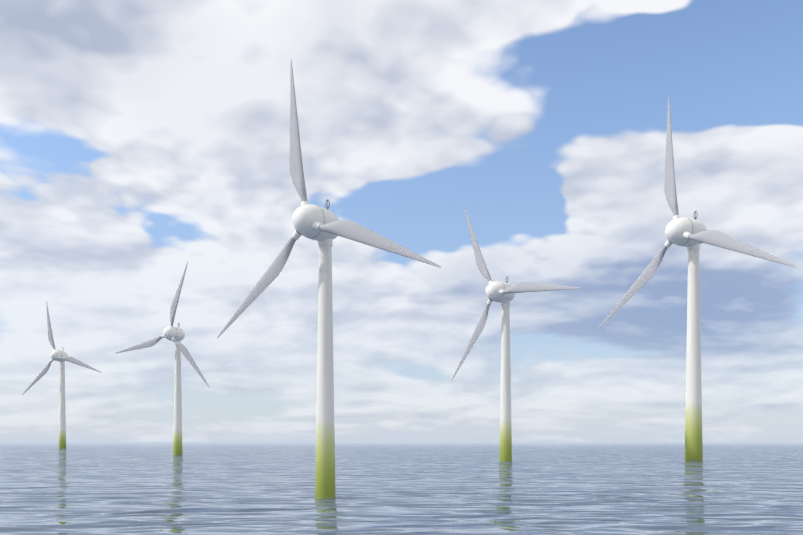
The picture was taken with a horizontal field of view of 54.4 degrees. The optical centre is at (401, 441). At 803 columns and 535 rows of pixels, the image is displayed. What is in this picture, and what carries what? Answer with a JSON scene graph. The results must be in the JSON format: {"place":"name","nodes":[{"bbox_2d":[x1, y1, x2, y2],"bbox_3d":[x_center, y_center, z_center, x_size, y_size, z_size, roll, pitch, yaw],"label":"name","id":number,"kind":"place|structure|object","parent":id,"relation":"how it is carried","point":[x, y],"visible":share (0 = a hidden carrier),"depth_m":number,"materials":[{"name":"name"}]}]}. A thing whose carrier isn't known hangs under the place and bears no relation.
{"place":"outdoors","nodes":[
{"label":"outdoors","id":0,"kind":"place"},
{"bbox_2d":[0,442,802,534],"bbox_3d":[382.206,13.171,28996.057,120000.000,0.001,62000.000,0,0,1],"label":"sea","id":1,"kind":"structure","parent":0,"point":[406,488],"depth_m":214.15,"materials":[{"name":"liquid"}]},
{"bbox_2d":[22,301,101,448],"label":"turbine","id":2,"kind":"object","parent":1,"relation":"in","point":[61,357],"visible":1,"depth_m":1445.04,"materials":[{"name":"grey metal"}]},
{"bbox_2d":[116,262,209,454],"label":"turbine","id":3,"kind":"object","parent":1,"relation":"in","point":[174,334],"visible":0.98,"depth_m":767.75,"materials":[{"name":"grey metal"}]},
{"bbox_2d":[217,59,440,498],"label":"turbine","id":4,"kind":"object","parent":1,"relation":"in","point":[324,227],"visible":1,"depth_m":180.15,"materials":[{"name":"grey metal"}]},
{"bbox_2d":[451,206,581,460],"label":"turbine","id":5,"kind":"object","parent":1,"relation":"in","point":[503,293],"visible":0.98,"depth_m":519.68,"materials":[{"name":"grey metal"}]},
{"bbox_2d":[598,97,795,460],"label":"turbine","id":6,"kind":"object","parent":1,"relation":"in","point":[691,235],"visible":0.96,"depth_m":541.63,"materials":[{"name":"grey metal"}]},
{"bbox_2d":[0,0,802,441],"label":"sky","id":7,"kind":"structure","parent":0,"point":[141,140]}
]}

